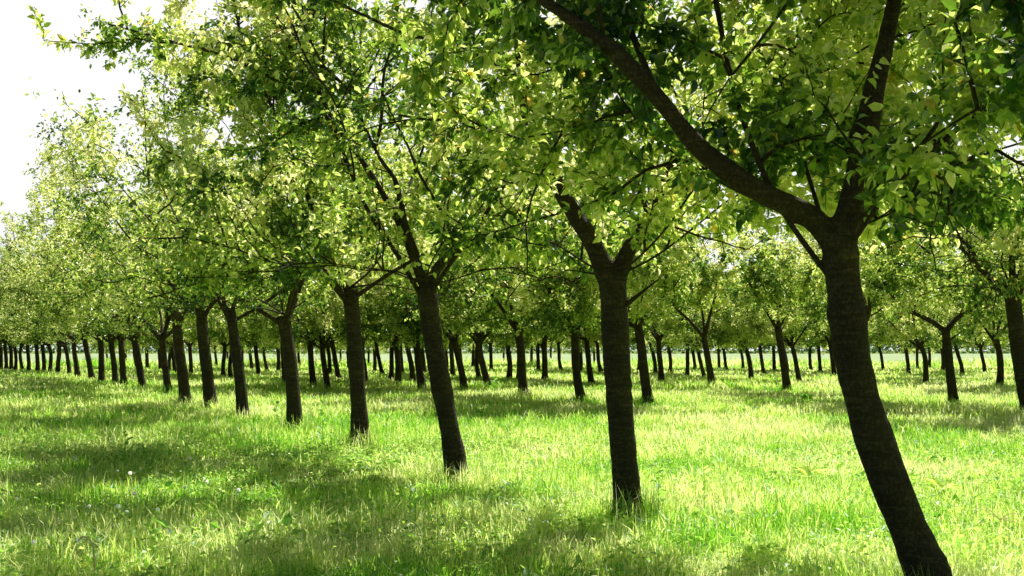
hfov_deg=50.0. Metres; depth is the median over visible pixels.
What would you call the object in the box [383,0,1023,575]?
cherry tree
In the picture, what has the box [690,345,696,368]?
cherry tree
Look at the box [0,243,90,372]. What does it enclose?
cherry tree
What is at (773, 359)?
cherry tree
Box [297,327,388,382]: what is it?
cherry tree
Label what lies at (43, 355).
cherry tree
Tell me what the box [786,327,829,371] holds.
cherry tree
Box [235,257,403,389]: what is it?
cherry tree
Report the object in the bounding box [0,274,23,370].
cherry tree
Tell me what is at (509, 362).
cherry tree
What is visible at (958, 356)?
cherry tree
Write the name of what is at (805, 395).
weed plant
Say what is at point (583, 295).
cherry tree
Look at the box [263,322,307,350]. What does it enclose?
cherry tree
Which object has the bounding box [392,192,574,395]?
cherry tree
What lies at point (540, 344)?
cherry tree
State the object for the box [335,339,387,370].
cherry tree
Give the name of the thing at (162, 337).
cherry tree
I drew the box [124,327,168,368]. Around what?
cherry tree
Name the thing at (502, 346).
cherry tree
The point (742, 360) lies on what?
cherry tree
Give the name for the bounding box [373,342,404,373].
cherry tree
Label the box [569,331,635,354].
cherry tree
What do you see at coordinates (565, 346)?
cherry tree
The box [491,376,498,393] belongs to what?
weed plant
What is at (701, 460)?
weed plant
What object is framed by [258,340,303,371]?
cherry tree
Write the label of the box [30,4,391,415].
cherry tree
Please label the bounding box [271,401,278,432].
weed plant
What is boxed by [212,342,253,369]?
cherry tree
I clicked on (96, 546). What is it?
weed plant
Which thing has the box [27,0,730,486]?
cherry tree
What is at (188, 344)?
cherry tree
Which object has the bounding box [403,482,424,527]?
weed plant
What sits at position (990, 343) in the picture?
cherry tree
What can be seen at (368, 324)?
cherry tree
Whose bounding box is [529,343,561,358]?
cherry tree
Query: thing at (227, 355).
cherry tree
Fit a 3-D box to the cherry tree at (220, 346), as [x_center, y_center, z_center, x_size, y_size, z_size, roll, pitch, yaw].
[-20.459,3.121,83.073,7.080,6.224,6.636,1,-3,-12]
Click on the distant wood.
(874, 349)
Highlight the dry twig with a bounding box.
[973,501,1022,525]
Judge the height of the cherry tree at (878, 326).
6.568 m
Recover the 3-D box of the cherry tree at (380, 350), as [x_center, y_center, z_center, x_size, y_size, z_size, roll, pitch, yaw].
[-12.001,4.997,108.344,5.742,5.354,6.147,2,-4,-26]
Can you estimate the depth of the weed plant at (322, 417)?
15.45 m
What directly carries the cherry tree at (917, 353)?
on the ground at (490, 541)
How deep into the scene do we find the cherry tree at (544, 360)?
50.88 m
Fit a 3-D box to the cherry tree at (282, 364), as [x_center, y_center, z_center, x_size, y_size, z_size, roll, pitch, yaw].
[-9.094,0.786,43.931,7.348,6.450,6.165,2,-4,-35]
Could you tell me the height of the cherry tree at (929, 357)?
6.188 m
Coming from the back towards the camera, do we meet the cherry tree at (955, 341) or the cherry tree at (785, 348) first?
the cherry tree at (785, 348)
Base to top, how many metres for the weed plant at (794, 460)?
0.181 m
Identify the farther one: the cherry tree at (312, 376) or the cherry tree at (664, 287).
the cherry tree at (312, 376)
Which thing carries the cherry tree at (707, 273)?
on the ground at (490, 541)
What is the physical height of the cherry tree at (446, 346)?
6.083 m
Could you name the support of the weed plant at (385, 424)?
on the ground at (490, 541)
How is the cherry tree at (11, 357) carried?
on the ground at (490, 541)
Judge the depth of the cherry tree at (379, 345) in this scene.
94.92 m
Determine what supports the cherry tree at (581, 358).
on the ground at (490, 541)
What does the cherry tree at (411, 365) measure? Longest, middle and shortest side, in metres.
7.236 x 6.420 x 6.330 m
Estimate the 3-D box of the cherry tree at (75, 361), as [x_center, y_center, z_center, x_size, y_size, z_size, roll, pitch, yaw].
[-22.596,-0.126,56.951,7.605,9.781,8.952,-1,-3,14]
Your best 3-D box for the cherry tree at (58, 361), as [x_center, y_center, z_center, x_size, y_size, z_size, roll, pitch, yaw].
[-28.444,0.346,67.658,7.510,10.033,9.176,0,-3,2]
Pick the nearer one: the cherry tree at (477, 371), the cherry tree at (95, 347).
the cherry tree at (477, 371)
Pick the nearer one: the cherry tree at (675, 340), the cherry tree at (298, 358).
the cherry tree at (675, 340)
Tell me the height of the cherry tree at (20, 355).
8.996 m
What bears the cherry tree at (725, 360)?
on the ground at (490, 541)
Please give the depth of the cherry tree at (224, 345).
57.34 m
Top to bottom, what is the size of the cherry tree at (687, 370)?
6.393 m
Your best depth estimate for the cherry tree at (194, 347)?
92.14 m
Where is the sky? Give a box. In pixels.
[0,0,1023,350]
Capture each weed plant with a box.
[26,490,57,501]
[94,537,117,556]
[118,431,134,463]
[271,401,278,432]
[316,400,328,443]
[382,402,390,432]
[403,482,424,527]
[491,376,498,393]
[497,480,524,491]
[650,465,667,520]
[695,431,713,508]
[778,454,801,466]
[792,466,826,478]
[797,389,815,399]
[924,478,957,492]
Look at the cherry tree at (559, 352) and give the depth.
75.32 m
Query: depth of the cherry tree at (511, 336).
51.56 m
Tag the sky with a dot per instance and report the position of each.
(23, 56)
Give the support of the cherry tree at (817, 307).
on the ground at (490, 541)
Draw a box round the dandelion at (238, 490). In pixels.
[236,488,240,514]
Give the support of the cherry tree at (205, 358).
on the ground at (490, 541)
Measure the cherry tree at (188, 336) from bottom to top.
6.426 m
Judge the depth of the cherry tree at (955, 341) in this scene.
51.82 m
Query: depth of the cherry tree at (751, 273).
36.08 m
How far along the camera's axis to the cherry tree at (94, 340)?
96.45 m
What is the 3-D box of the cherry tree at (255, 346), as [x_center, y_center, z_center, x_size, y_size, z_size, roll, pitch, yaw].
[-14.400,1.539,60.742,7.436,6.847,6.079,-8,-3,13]
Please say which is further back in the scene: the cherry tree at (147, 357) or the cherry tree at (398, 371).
the cherry tree at (147, 357)
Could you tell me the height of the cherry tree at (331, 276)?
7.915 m
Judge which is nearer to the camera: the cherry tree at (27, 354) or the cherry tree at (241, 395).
the cherry tree at (241, 395)
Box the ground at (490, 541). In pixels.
[0,351,1023,575]
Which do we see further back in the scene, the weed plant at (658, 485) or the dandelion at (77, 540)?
the weed plant at (658, 485)
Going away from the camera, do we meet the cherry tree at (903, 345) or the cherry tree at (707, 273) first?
the cherry tree at (707, 273)
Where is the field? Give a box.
[3,354,1011,362]
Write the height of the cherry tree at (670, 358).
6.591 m
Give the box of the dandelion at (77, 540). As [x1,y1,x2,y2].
[75,536,94,570]
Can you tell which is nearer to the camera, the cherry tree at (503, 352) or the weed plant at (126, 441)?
the weed plant at (126, 441)
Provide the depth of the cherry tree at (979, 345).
67.15 m
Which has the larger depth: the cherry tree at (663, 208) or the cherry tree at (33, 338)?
the cherry tree at (33, 338)
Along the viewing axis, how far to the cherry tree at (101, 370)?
47.66 m
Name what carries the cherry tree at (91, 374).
on the ground at (490, 541)
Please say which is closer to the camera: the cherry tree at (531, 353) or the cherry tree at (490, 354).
the cherry tree at (490, 354)
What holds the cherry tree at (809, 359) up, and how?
on the ground at (490, 541)
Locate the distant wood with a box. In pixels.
[2,332,1009,353]
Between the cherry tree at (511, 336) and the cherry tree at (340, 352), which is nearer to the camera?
the cherry tree at (511, 336)
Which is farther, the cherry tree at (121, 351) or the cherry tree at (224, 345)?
the cherry tree at (224, 345)
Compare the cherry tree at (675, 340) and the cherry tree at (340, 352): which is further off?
the cherry tree at (340, 352)
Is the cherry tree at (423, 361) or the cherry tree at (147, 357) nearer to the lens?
the cherry tree at (423, 361)
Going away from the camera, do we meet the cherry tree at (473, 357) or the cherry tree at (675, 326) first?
the cherry tree at (675, 326)
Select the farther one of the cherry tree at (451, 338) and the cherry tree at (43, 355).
the cherry tree at (43, 355)
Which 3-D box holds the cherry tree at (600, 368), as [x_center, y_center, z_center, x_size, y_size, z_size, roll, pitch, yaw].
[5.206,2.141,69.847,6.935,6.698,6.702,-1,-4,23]
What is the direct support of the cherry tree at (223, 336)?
on the ground at (490, 541)
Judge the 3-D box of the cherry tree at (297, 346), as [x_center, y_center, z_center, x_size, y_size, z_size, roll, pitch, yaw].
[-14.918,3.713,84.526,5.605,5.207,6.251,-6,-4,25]
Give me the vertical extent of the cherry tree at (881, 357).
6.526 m
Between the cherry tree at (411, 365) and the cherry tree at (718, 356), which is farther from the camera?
the cherry tree at (718, 356)
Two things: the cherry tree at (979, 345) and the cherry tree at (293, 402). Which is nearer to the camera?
the cherry tree at (293, 402)
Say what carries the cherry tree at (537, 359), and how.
on the ground at (490, 541)
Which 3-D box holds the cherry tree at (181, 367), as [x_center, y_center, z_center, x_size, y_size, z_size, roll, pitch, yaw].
[-8.842,-1.311,29.107,8.129,8.894,6.940,0,-3,0]
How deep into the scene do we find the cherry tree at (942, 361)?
72.38 m
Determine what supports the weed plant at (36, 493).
on the ground at (490, 541)
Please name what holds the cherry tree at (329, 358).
on the ground at (490, 541)
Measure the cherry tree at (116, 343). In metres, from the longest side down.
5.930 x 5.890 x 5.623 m
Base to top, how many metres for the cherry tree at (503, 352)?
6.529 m
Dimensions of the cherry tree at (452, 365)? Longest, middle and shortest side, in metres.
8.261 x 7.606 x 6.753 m
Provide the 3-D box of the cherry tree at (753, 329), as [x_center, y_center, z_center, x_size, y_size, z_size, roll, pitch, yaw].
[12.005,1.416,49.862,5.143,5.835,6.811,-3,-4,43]
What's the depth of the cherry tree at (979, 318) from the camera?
39.51 m
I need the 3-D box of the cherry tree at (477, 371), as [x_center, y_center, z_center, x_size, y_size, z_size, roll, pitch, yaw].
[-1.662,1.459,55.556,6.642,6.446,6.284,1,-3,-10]
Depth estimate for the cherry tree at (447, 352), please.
78.61 m
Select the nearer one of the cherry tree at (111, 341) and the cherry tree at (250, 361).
the cherry tree at (111, 341)
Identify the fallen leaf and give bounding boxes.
[282,513,291,525]
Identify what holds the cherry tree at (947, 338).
on the ground at (490, 541)
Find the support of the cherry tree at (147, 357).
on the ground at (490, 541)
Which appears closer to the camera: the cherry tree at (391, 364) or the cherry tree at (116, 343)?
the cherry tree at (391, 364)
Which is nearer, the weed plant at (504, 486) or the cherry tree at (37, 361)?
the weed plant at (504, 486)
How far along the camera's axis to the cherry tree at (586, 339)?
47.25 m
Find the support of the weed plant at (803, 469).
on the ground at (490, 541)
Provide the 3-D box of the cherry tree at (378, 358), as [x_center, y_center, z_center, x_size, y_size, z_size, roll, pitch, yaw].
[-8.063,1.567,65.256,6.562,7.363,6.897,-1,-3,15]
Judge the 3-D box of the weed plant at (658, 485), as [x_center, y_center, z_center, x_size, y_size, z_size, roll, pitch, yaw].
[1.141,1.626,8.509,0.147,0.506,0.152,-1,-3,10]
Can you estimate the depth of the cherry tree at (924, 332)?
47.06 m
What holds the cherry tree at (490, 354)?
on the ground at (490, 541)
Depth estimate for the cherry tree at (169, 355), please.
72.18 m
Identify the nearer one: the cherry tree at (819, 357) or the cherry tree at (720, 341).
the cherry tree at (720, 341)
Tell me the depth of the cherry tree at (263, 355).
73.70 m
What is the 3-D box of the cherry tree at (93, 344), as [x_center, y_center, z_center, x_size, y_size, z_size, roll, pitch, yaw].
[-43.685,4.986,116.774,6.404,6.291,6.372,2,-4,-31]
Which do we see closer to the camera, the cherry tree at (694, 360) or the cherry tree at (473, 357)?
the cherry tree at (694, 360)
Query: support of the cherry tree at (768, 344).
on the ground at (490, 541)
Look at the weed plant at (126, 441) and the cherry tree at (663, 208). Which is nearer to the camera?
the cherry tree at (663, 208)
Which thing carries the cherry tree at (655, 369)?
on the ground at (490, 541)
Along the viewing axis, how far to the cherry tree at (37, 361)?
72.39 m
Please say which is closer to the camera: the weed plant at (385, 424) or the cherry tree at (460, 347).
the weed plant at (385, 424)
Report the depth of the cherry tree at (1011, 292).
23.82 m
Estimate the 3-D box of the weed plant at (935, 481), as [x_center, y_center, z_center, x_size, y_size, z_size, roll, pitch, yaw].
[4.081,1.894,10.345,0.293,0.181,0.394,1,-3,-10]
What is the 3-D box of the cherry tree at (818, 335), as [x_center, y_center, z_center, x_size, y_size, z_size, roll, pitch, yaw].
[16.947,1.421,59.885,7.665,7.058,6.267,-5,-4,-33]
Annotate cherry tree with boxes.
[0,140,218,390]
[0,170,171,381]
[0,188,146,379]
[0,190,133,376]
[0,191,178,381]
[0,234,84,371]
[0,237,89,374]
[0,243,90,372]
[0,244,33,369]
[0,246,79,370]
[0,255,56,371]
[0,263,30,370]
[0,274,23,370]
[0,275,24,368]
[0,279,5,368]
[0,337,13,369]
[3,165,186,385]
[8,72,320,402]
[12,121,245,393]
[24,0,468,430]
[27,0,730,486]
[27,89,350,407]
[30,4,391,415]
[78,329,116,358]
[87,334,131,352]
[90,335,126,358]
[103,331,135,365]
[105,335,150,367]
[119,0,565,446]
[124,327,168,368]
[127,338,197,370]
[130,314,215,372]
[148,311,197,373]
[152,317,211,344]
[182,306,269,378]
[182,313,262,375]
[184,341,220,365]
[206,262,359,384]
[210,220,393,386]
[210,347,228,360]
[211,342,244,367]
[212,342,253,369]
[215,321,272,373]
[229,342,275,369]
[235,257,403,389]
[257,244,352,378]
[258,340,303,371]
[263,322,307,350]
[269,0,1023,525]
[275,337,346,373]
[294,342,319,355]
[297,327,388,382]
[297,351,300,365]
[299,186,422,385]
[305,196,501,390]
[314,341,341,361]
[315,340,347,367]
[329,275,415,381]
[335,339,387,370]
[338,243,509,390]
[365,341,389,365]
[371,334,422,379]
[372,341,427,372]
[372,343,404,354]
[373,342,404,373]
[374,341,383,373]
[375,202,545,385]
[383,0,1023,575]
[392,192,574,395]
[399,335,487,376]
[404,342,468,367]
[408,337,474,350]
[442,329,499,377]
[444,339,486,360]
[459,337,515,370]
[461,177,639,401]
[461,338,489,365]
[471,325,513,377]
[472,298,579,379]
[478,92,795,404]
[483,341,504,360]
[484,289,564,378]
[489,341,528,353]
[498,342,550,364]
[503,297,668,382]
[512,339,556,353]
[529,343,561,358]
[533,336,567,370]
[536,336,570,370]
[553,339,595,356]
[557,329,602,370]
[561,326,603,371]
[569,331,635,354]
[596,312,657,373]
[599,244,731,381]
[633,267,743,377]
[640,238,777,386]
[645,311,732,375]
[646,312,671,371]
[665,252,799,379]
[684,345,736,367]
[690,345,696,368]
[698,298,729,369]
[705,214,882,390]
[711,256,825,380]
[712,345,744,367]
[714,307,801,372]
[725,186,977,330]
[745,310,822,369]
[751,321,776,369]
[765,272,889,375]
[784,212,1023,403]
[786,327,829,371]
[799,326,827,370]
[828,277,894,344]
[859,115,1023,410]
[868,258,971,382]
[868,321,894,369]
[869,317,927,373]
[889,253,1023,347]
[890,296,1003,373]
[895,342,953,369]
[909,245,1023,387]
[920,344,940,366]
[924,341,944,370]
[952,321,1008,372]
[960,337,1009,354]
[976,313,1023,345]
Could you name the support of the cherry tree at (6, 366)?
on the ground at (490, 541)
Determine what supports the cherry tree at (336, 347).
on the ground at (490, 541)
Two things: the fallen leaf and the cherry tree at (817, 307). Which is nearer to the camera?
the fallen leaf
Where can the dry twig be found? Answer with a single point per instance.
(994, 515)
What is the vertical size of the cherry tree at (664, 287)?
8.618 m
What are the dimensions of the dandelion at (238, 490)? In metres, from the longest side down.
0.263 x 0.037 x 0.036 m
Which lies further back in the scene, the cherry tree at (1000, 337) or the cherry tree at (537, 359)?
the cherry tree at (537, 359)
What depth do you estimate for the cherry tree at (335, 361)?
53.74 m
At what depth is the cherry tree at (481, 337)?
42.06 m
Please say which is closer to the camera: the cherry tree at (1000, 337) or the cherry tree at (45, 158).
the cherry tree at (45, 158)
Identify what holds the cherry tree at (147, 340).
on the ground at (490, 541)
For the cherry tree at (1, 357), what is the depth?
78.45 m

